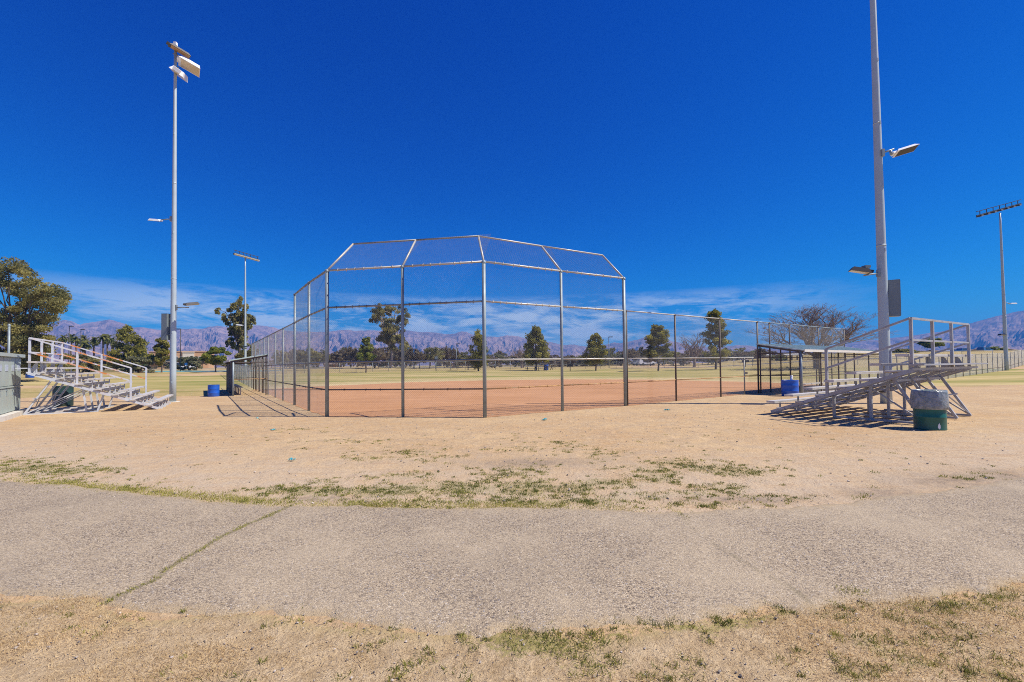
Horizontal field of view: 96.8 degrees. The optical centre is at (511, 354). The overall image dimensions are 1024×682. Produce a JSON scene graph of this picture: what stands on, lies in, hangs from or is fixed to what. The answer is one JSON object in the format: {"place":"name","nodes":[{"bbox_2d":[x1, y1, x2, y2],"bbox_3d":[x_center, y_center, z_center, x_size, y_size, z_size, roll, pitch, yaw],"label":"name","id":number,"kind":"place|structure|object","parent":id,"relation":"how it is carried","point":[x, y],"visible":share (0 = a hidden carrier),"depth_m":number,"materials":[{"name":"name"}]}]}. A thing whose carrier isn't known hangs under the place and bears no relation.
{"place":"outdoors","nodes":[
{"label":"outdoors","id":0,"kind":"place"},
{"bbox_2d":[143,370,278,371],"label":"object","id":1,"kind":"object","parent":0,"point":[197,371],"visible":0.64,"depth_m":90.16,"materials":[{"name":"teal"}]},
{"bbox_2d":[98,365,605,369],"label":"road","id":2,"kind":"structure","parent":0,"point":[407,367],"depth_m":121.65,"materials":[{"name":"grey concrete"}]},
{"bbox_2d":[97,505,868,604],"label":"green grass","id":3,"kind":"structure","parent":0,"point":[239,528],"depth_m":3.72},
{"bbox_2d":[0,350,1023,681],"bbox_3d":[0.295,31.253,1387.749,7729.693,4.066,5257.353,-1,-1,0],"label":"ground","id":4,"kind":"structure","parent":0,"point":[152,450],"depth_m":6.94,"materials":[{"name":"soil"}]},
{"bbox_2d":[7,324,10,352],"bbox_3d":[-37.630,0.308,34.010,0.180,5.211,0.171,-1,-1,0],"label":"post","id":5,"kind":"object","parent":4,"relation":"on","point":[8,341],"visible":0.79,"depth_m":33.99,"materials":[{"name":"metal"}]},
{"bbox_2d":[0,352,29,421],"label":"equipment cabinet","id":6,"kind":"object","parent":4,"relation":"on","point":[10,385],"visible":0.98,"depth_m":16.57,"materials":[{"name":"metal"}]},
{"bbox_2d":[0,256,73,374],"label":"eucalyptus tree","id":7,"kind":"object","parent":4,"relation":"on","point":[21,333],"visible":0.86,"depth_m":50.48,"materials":[{"name":"green plant"}]},
{"bbox_2d":[56,334,68,360],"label":"palm tree","id":8,"kind":"object","parent":4,"relation":"on","point":[64,339],"visible":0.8,"depth_m":134.89,"materials":[{"name":"green plant"}]},
{"bbox_2d":[52,386,73,406],"bbox_3d":[-21.078,1.953,21.359,0.734,0.950,0.734,-1,-1,0],"label":"trash can","id":9,"kind":"object","parent":4,"relation":"on","point":[69,390],"visible":0.59,"depth_m":21.14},
{"bbox_2d":[65,333,75,361],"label":"palm tree","id":10,"kind":"object","parent":4,"relation":"on","point":[73,335],"visible":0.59,"depth_m":139.88,"materials":[{"name":"green plant"}]},
{"bbox_2d":[68,336,81,362],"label":"palm tree","id":11,"kind":"object","parent":4,"relation":"on","point":[76,339],"visible":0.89,"depth_m":129.81,"materials":[{"name":"green plant"}]},
{"bbox_2d":[56,353,111,372],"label":"shrub","id":12,"kind":"object","parent":4,"relation":"on","point":[91,359],"visible":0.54,"depth_m":79.87,"materials":[{"name":"green plant"}]},
{"bbox_2d":[80,335,89,362],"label":"palm tree","id":13,"kind":"object","parent":4,"relation":"on","point":[83,337],"visible":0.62,"depth_m":137.76,"materials":[{"name":"green plant"}]},
{"bbox_2d":[78,341,93,362],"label":"palm tree","id":14,"kind":"object","parent":4,"relation":"on","point":[85,345],"visible":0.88,"depth_m":109.85,"materials":[{"name":"green plant"}]},
{"bbox_2d":[15,337,172,414],"bbox_3d":[-17.639,0.891,19.796,4.309,2.940,4.576,0,-2,-32],"label":"bleacher","id":15,"kind":"object","parent":4,"relation":"on","point":[63,379],"visible":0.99,"depth_m":18.60,"materials":[{"name":"metal"}]},
{"bbox_2d":[87,337,101,355],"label":"palm tree","id":16,"kind":"object","parent":4,"relation":"on","point":[94,341],"visible":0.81,"depth_m":119.72,"materials":[{"name":"green plant"}]},
{"bbox_2d":[95,334,110,358],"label":"palm tree","id":17,"kind":"object","parent":4,"relation":"on","point":[103,338],"visible":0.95,"depth_m":117.94,"materials":[{"name":"green plant"}]},
{"bbox_2d":[98,334,115,368],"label":"palm tree","id":18,"kind":"object","parent":4,"relation":"on","point":[112,340],"visible":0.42,"depth_m":121.98,"materials":[{"name":"green plant"}]},
{"bbox_2d":[106,324,152,368],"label":"pine tree","id":19,"kind":"object","parent":4,"relation":"on","point":[127,349],"visible":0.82,"depth_m":87.06,"materials":[{"name":"green plant"}]},
{"bbox_2d":[119,356,154,372],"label":"shrub","id":20,"kind":"object","parent":4,"relation":"on","point":[142,360],"visible":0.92,"depth_m":81.08,"materials":[{"name":"green plant"}]},
{"bbox_2d":[147,337,169,372],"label":"tree","id":21,"kind":"object","parent":4,"relation":"on","point":[161,349],"visible":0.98,"depth_m":83.44,"materials":[{"name":"green plant"}]},
{"bbox_2d":[148,351,169,368],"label":"apartment building","id":22,"kind":"structure","parent":4,"relation":"on","point":[153,366],"depth_m":149.43,"materials":[{"name":"beige paint"}]},
{"bbox_2d":[155,362,169,368],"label":"scrub tree","id":23,"kind":"object","parent":4,"relation":"on","point":[165,364],"visible":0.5,"depth_m":144.30,"materials":[{"name":"green plant"}]},
{"bbox_2d":[148,41,199,401],"bbox_3d":[-17.330,-6.855,23.352,2.405,18.760,1.285,0,-1,-25],"label":"light pole","id":24,"kind":"object","parent":4,"relation":"on","point":[168,325],"visible":0.93,"depth_m":23.36,"materials":[{"name":"metal"}]},
{"bbox_2d":[180,329,180,370],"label":"street lamp","id":25,"kind":"object","parent":4,"relation":"on","point":[180,349],"visible":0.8,"depth_m":92.02,"materials":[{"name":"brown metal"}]},
{"bbox_2d":[182,352,194,356],"bbox_3d":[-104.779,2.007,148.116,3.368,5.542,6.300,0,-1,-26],"label":"apartment building","id":26,"kind":"structure","parent":4,"relation":"on","point":[186,354],"depth_m":145.38,"materials":[{"name":"beige paint"}]},
{"bbox_2d":[176,356,202,369],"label":"shrub","id":27,"kind":"object","parent":4,"relation":"on","point":[192,361],"visible":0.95,"depth_m":99.68,"materials":[{"name":"green plant"}]},
{"bbox_2d":[176,351,213,367],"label":"apartment building","id":28,"kind":"structure","parent":4,"relation":"on","point":[198,354],"depth_m":146.90,"materials":[{"name":"beige paint"}]},
{"bbox_2d":[208,385,219,396],"bbox_3d":[-17.870,2.173,27.247,0.612,0.700,0.612,-1,-1,0],"label":"blue barrel","id":29,"kind":"object","parent":4,"relation":"on","point":[213,390],"visible":0.99,"depth_m":27.00,"materials":[{"name":"plastic"}]},
{"bbox_2d":[199,346,231,371],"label":"round tree","id":30,"kind":"object","parent":4,"relation":"on","point":[208,357],"visible":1,"depth_m":85.21,"materials":[{"name":"green plant"}]},
{"bbox_2d":[214,295,256,352],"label":"eucalyptus tree","id":31,"kind":"object","parent":4,"relation":"on","point":[236,332],"visible":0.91,"depth_m":91.30,"materials":[{"name":"green plant"}]},
{"bbox_2d":[234,364,251,386],"bbox_3d":[-33.727,2.119,55.546,0.075,2.530,43.572,0,-2,-34],"label":"fence","id":32,"kind":"object","parent":4,"relation":"on","point":[238,368],"visible":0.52,"depth_m":46.24,"materials":[{"name":"metal"}]},
{"bbox_2d":[223,354,266,395],"bbox_3d":[-18.457,1.367,31.331,2.127,2.646,8.620,0,-2,-34],"label":"dugout","id":33,"kind":"object","parent":4,"relation":"on","point":[231,386],"visible":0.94,"depth_m":29.84,"materials":[{"name":"metal"}]},
{"bbox_2d":[233,250,259,373],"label":"light pole","id":34,"kind":"object","parent":4,"relation":"on","point":[244,325],"visible":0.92,"depth_m":65.04,"materials":[{"name":"metal"}]},
{"bbox_2d":[234,343,261,369],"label":"round tree","id":35,"kind":"object","parent":4,"relation":"on","point":[239,355],"visible":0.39,"depth_m":88.82,"materials":[{"name":"green plant"}]},
{"bbox_2d":[251,322,293,402],"bbox_3d":[-15.603,0.698,28.943,0.095,3.821,21.021,0,-2,-34],"label":"tall fence","id":36,"kind":"object","parent":4,"relation":"on","point":[257,345],"visible":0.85,"depth_m":25.51,"materials":[{"name":"metal"}]},
{"bbox_2d":[272,350,289,369],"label":"round tree","id":37,"kind":"object","parent":4,"relation":"on","point":[280,357],"visible":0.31,"depth_m":97.43,"materials":[{"name":"green plant"}]},
{"bbox_2d":[288,349,316,367],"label":"scrub tree","id":38,"kind":"object","parent":4,"relation":"on","point":[301,361],"visible":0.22,"depth_m":116.52,"materials":[{"name":"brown plant"}]},
{"bbox_2d":[296,348,321,362],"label":"round tree","id":39,"kind":"object","parent":4,"relation":"on","point":[314,353],"visible":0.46,"depth_m":99.36,"materials":[{"name":"green plant"}]},
{"bbox_2d":[329,356,341,366],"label":"scrub tree","id":40,"kind":"object","parent":4,"relation":"on","point":[334,359],"visible":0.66,"depth_m":130.22,"materials":[{"name":"green plant"}]},
{"bbox_2d":[330,351,345,366],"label":"scrub tree","id":41,"kind":"object","parent":4,"relation":"on","point":[337,354],"visible":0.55,"depth_m":131.89,"materials":[{"name":"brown plant"}]},
{"bbox_2d":[339,345,357,367],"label":"scrub tree","id":42,"kind":"object","parent":4,"relation":"on","point":[350,353],"visible":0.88,"depth_m":118.65,"materials":[{"name":"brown plant"}]},
{"bbox_2d":[369,354,384,367],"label":"scrub tree","id":43,"kind":"object","parent":4,"relation":"on","point":[382,364],"visible":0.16,"depth_m":118.04,"materials":[{"name":"green plant"}]},
{"bbox_2d":[371,348,389,368],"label":"scrub tree","id":44,"kind":"object","parent":4,"relation":"on","point":[380,351],"visible":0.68,"depth_m":108.90,"materials":[{"name":"green plant"}]},
{"bbox_2d":[13,475,753,514],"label":"dry grass","id":45,"kind":"structure","parent":4,"relation":"on","point":[237,497],"depth_m":5.63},
{"bbox_2d":[378,346,397,357],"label":"scrub tree","id":46,"kind":"object","parent":4,"relation":"on","point":[385,348],"visible":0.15,"depth_m":147.93,"materials":[{"name":"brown plant"}]},
{"bbox_2d":[368,303,410,367],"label":"eucalyptus tree","id":47,"kind":"object","parent":4,"relation":"on","point":[385,323],"visible":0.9,"depth_m":116.54,"materials":[{"name":"green plant"}]},
{"bbox_2d":[389,349,400,366],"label":"scrub tree","id":48,"kind":"object","parent":4,"relation":"on","point":[396,353],"visible":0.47,"depth_m":126.10,"materials":[{"name":"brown plant"}]},
{"bbox_2d":[397,350,412,367],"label":"scrub tree","id":49,"kind":"object","parent":4,"relation":"on","point":[406,358],"visible":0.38,"depth_m":121.66,"materials":[{"name":"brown plant"}]},
{"bbox_2d":[406,348,422,368],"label":"scrub tree","id":50,"kind":"object","parent":4,"relation":"on","point":[410,350],"visible":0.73,"depth_m":109.66,"materials":[{"name":"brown plant"}]},
{"bbox_2d":[410,353,427,367],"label":"scrub tree","id":51,"kind":"object","parent":4,"relation":"on","point":[421,357],"visible":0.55,"depth_m":109.33,"materials":[{"name":"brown plant"}]},
{"bbox_2d":[422,347,439,367],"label":"scrub tree","id":52,"kind":"object","parent":4,"relation":"on","point":[427,351],"visible":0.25,"depth_m":113.00,"materials":[{"name":"green plant"}]},
{"bbox_2d":[425,347,444,362],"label":"scrub tree","id":53,"kind":"object","parent":4,"relation":"on","point":[431,356],"visible":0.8,"depth_m":109.12,"materials":[{"name":"green plant"}]},
{"bbox_2d":[439,345,452,366],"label":"scrub tree","id":54,"kind":"object","parent":4,"relation":"on","point":[445,354],"visible":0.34,"depth_m":117.80,"materials":[{"name":"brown plant"}]},
{"bbox_2d":[444,348,461,367],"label":"scrub tree","id":55,"kind":"object","parent":4,"relation":"on","point":[453,353],"visible":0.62,"depth_m":113.81,"materials":[{"name":"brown plant"}]},
{"bbox_2d":[451,351,467,367],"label":"scrub tree","id":56,"kind":"object","parent":4,"relation":"on","point":[462,356],"visible":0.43,"depth_m":115.98,"materials":[{"name":"green plant"}]},
{"bbox_2d":[293,234,626,417],"bbox_3d":[-2.897,-0.955,16.989,14.355,6.262,4.849,-1,-1,7],"label":"backstop","id":57,"kind":"object","parent":4,"relation":"on","point":[326,389],"visible":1,"depth_m":15.33,"materials":[{"name":"metal"}]},
{"bbox_2d":[488,357,501,367],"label":"scrub tree","id":58,"kind":"object","parent":4,"relation":"on","point":[498,363],"visible":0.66,"depth_m":109.82,"materials":[{"name":"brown plant"}]},
{"bbox_2d":[487,353,509,364],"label":"scrub tree","id":59,"kind":"object","parent":4,"relation":"on","point":[501,357],"visible":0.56,"depth_m":138.09,"materials":[{"name":"green plant"}]},
{"bbox_2d":[0,424,1016,512],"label":"green grass","id":60,"kind":"structure","parent":4,"relation":"on","point":[683,466],"depth_m":6.28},
{"bbox_2d":[9,410,1010,509],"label":"pebbles","id":61,"kind":"object","parent":4,"relation":"on","point":[516,446],"visible":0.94,"depth_m":8.91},
{"bbox_2d":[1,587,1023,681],"bbox_3d":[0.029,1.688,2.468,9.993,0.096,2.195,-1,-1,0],"label":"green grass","id":62,"kind":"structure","parent":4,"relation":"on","point":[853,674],"depth_m":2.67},
{"bbox_2d":[507,345,524,367],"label":"bare tree","id":63,"kind":"object","parent":4,"relation":"on","point":[519,352],"visible":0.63,"depth_m":104.77,"materials":[{"name":"brown plant"}]},
{"bbox_2d":[546,360,565,366],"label":"scrub tree","id":64,"kind":"object","parent":4,"relation":"on","point":[552,361],"visible":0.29,"depth_m":120.57,"materials":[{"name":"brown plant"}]},
{"bbox_2d":[558,357,577,366],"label":"scrub tree","id":65,"kind":"object","parent":4,"relation":"on","point":[568,361],"visible":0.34,"depth_m":114.38,"materials":[{"name":"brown plant"}]},
{"bbox_2d":[573,357,584,365],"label":"scrub tree","id":66,"kind":"object","parent":4,"relation":"on","point":[580,362],"visible":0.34,"depth_m":117.68,"materials":[{"name":"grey plant"}]},
{"bbox_2d":[581,332,607,370],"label":"pine tree","id":67,"kind":"object","parent":4,"relation":"on","point":[596,348],"visible":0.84,"depth_m":75.38,"materials":[{"name":"green plant"}]},
{"bbox_2d":[607,347,615,357],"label":"scrub tree","id":68,"kind":"object","parent":4,"relation":"on","point":[610,351],"visible":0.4,"depth_m":141.19,"materials":[{"name":"green plant"}]},
{"bbox_2d":[607,353,631,365],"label":"scrub tree","id":69,"kind":"object","parent":4,"relation":"on","point":[613,361],"visible":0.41,"depth_m":124.42,"materials":[{"name":"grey plant"}]},
{"bbox_2d":[616,348,640,361],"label":"scrub tree","id":70,"kind":"object","parent":4,"relation":"on","point":[633,349],"visible":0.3,"depth_m":147.11,"materials":[{"name":"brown plant"}]},
{"bbox_2d":[621,350,638,365],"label":"scrub tree","id":71,"kind":"object","parent":4,"relation":"on","point":[632,352],"visible":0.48,"depth_m":120.99,"materials":[{"name":"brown plant"}]},
{"bbox_2d":[247,350,1023,372],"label":"outfield fence","id":72,"kind":"object","parent":4,"relation":"on","point":[439,368],"visible":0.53,"depth_m":87.02,"materials":[{"name":"metal"}]},
{"bbox_2d":[637,359,656,364],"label":"parked car","id":73,"kind":"object","parent":4,"relation":"on","point":[644,363],"visible":0.69,"depth_m":119.17,"materials":[{"name":"white paint"}]},
{"bbox_2d":[638,356,661,365],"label":"scrub tree","id":74,"kind":"object","parent":4,"relation":"on","point":[649,360],"visible":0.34,"depth_m":112.14,"materials":[{"name":"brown plant"}]},
{"bbox_2d":[663,351,680,365],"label":"scrub tree","id":75,"kind":"object","parent":4,"relation":"on","point":[677,353],"visible":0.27,"depth_m":115.25,"materials":[{"name":"green plant"}]},
{"bbox_2d":[674,354,692,364],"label":"scrub tree","id":76,"kind":"object","parent":4,"relation":"on","point":[687,356],"visible":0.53,"depth_m":109.61,"materials":[{"name":"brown plant"}]},
{"bbox_2d":[626,310,758,405],"bbox_3d":[8.518,0.157,20.456,10.060,3.821,0.086,0,-2,-35],"label":"tall fence","id":77,"kind":"object","parent":4,"relation":"on","point":[719,362],"visible":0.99,"depth_m":20.02,"materials":[{"name":"metal"}]},
{"bbox_2d":[678,333,710,366],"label":"bare tree","id":78,"kind":"object","parent":4,"relation":"on","point":[692,348],"visible":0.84,"depth_m":94.75,"materials":[{"name":"brown plant"}]},
{"bbox_2d":[733,347,745,359],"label":"scrub tree","id":79,"kind":"object","parent":4,"relation":"on","point":[740,350],"visible":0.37,"depth_m":144.31,"materials":[{"name":"green plant"}]},
{"bbox_2d":[738,351,766,356],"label":"scrub tree","id":80,"kind":"object","parent":4,"relation":"on","point":[753,354],"visible":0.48,"depth_m":108.38,"materials":[{"name":"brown plant"}]},
{"bbox_2d":[775,353,802,360],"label":"picnic shelter","id":81,"kind":"object","parent":4,"relation":"on","point":[786,355],"visible":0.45,"depth_m":98.31,"materials":[{"name":"grey metal"}]},
{"bbox_2d":[781,380,798,395],"bbox_3d":[12.977,1.572,21.241,0.714,0.740,0.714,-1,-1,0],"label":"blue barrel","id":82,"kind":"object","parent":4,"relation":"on","point":[789,386],"visible":0.81,"depth_m":20.98,"materials":[{"name":"plastic"}]},
{"bbox_2d":[758,321,845,392],"bbox_3d":[17.187,0.179,26.548,11.275,3.808,0.091,0,-2,-35],"label":"tall fence","id":83,"kind":"object","parent":4,"relation":"on","point":[790,357],"visible":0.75,"depth_m":25.80,"materials":[{"name":"metal"}]},
{"bbox_2d":[756,343,878,392],"bbox_3d":[17.760,0.743,25.605,11.220,2.628,2.277,0,-2,-35],"label":"dugout","id":84,"kind":"object","parent":4,"relation":"on","point":[816,349],"visible":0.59,"depth_m":23.52,"materials":[{"name":"metal"}]},
{"bbox_2d":[746,303,898,367],"bbox_3d":[45.608,-2.544,66.564,19.015,9.499,17.659,-1,-1,0],"label":"bare tree","id":85,"kind":"object","parent":4,"relation":"on","point":[813,318],"visible":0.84,"depth_m":64.37,"materials":[{"name":"brown plant"}]},
{"bbox_2d":[766,317,987,423],"bbox_3d":[10.820,0.462,13.615,4.746,2.640,3.791,0,-2,-31],"label":"bleacher","id":86,"kind":"object","parent":4,"relation":"on","point":[898,379],"visible":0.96,"depth_m":12.62,"materials":[{"name":"metal"}]},
{"bbox_2d":[848,0,918,403],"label":"light pole","id":87,"kind":"object","parent":4,"relation":"on","point":[889,297],"visible":0.91,"depth_m":17.02,"materials":[{"name":"metal"}]},
{"bbox_2d":[892,348,919,352],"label":"shrub","id":88,"kind":"object","parent":4,"relation":"on","point":[903,350],"visible":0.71,"depth_m":108.39,"materials":[{"name":"green plant"}]},
{"bbox_2d":[910,389,948,430],"bbox_3d":[9.766,1.288,10.642,0.679,0.915,0.678,-1,-1,0],"label":"trash can","id":89,"kind":"object","parent":4,"relation":"on","point":[930,407],"visible":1,"depth_m":10.42,"materials":[{"name":"green metal"}]},
{"bbox_2d":[916,338,944,347],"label":"round tree","id":90,"kind":"object","parent":4,"relation":"on","point":[926,344],"visible":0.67,"depth_m":119.36,"materials":[{"name":"green plant"}]},
{"bbox_2d":[844,350,1023,379],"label":"fence","id":91,"kind":"object","parent":4,"relation":"on","point":[999,367],"visible":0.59,"depth_m":44.43,"materials":[{"name":"metal"}]},
{"bbox_2d":[977,347,992,350],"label":"parked car","id":92,"kind":"object","parent":4,"relation":"on","point":[983,348],"visible":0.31,"depth_m":139.20,"materials":[{"name":"blue paint"}]},
{"bbox_2d":[976,199,1021,369],"bbox_3d":[53.470,-7.894,49.794,10.072,19.555,1.056,0,-1,-21],"label":"light pole","id":93,"kind":"object","parent":4,"relation":"on","point":[1005,344],"visible":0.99,"depth_m":50.05,"materials":[{"name":"metal"}]},
{"bbox_2d":[990,346,1008,349],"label":"round tree","id":94,"kind":"object","parent":4,"relation":"on","point":[994,347],"visible":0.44,"depth_m":148.89,"materials":[{"name":"green plant"}]},
{"bbox_2d":[0,477,1023,638],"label":"path","id":95,"kind":"structure","parent":0,"point":[433,571],"depth_m":3.87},
{"bbox_2d":[0,495,1023,681],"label":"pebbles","id":96,"kind":"object","parent":95,"relation":"on","point":[719,671],"visible":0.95,"depth_m":2.73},
{"bbox_2d":[0,570,1023,681],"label":"dry grass","id":97,"kind":"structure","parent":0,"point":[903,626],"depth_m":2.69,"materials":[{"name":"plant"}]},
{"bbox_2d":[0,311,1023,366],"bbox_3d":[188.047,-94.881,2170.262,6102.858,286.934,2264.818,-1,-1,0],"label":"mountains","id":98,"kind":"structure","parent":0,"point":[985,332],"depth_m":2516.79,"materials":[{"name":"stone"}]},
{"bbox_2d":[0,0,1023,366],"label":"sky","id":99,"kind":"structure","parent":0,"point":[718,154],"materials":[{"name":"blue"}]},
{"bbox_2d":[20,367,1023,389],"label":"outfield","id":100,"kind":"structure","parent":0,"point":[1011,377],"depth_m":52.10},
{"bbox_2d":[356,337,376,372],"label":"pine tree","id":101,"kind":"object","parent":100,"relation":"on","point":[362,356],"visible":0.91,"depth_m":79.56,"materials":[{"name":"green plant"}]},
{"bbox_2d":[466,328,489,370],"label":"pine tree","id":102,"kind":"object","parent":100,"relation":"on","point":[478,342],"visible":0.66,"depth_m":83.30,"materials":[{"name":"green plant"}]},
{"bbox_2d":[522,324,549,369],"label":"pine tree","id":103,"kind":"object","parent":100,"relation":"on","point":[535,339],"visible":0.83,"depth_m":83.41,"materials":[{"name":"green plant"}]},
{"bbox_2d":[639,324,672,370],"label":"pine tree","id":104,"kind":"object","parent":100,"relation":"on","point":[658,332],"visible":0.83,"depth_m":69.65,"materials":[{"name":"green plant"}]},
{"bbox_2d":[700,308,732,369],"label":"pine tree","id":105,"kind":"object","parent":100,"relation":"on","point":[714,313],"visible":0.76,"depth_m":71.49,"materials":[{"name":"green plant"}]},
{"bbox_2d":[257,379,830,417],"bbox_3d":[0.781,2.404,33.835,33.106,0.185,32.498,0,-2,-35],"label":"infield","id":106,"kind":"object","parent":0,"point":[338,398],"visible":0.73,"depth_m":23.68,"materials":[{"name":"soil"}]},
{"bbox_2d":[667,358,873,367],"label":"lane","id":107,"kind":"structure","parent":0,"point":[754,364],"depth_m":89.66,"materials":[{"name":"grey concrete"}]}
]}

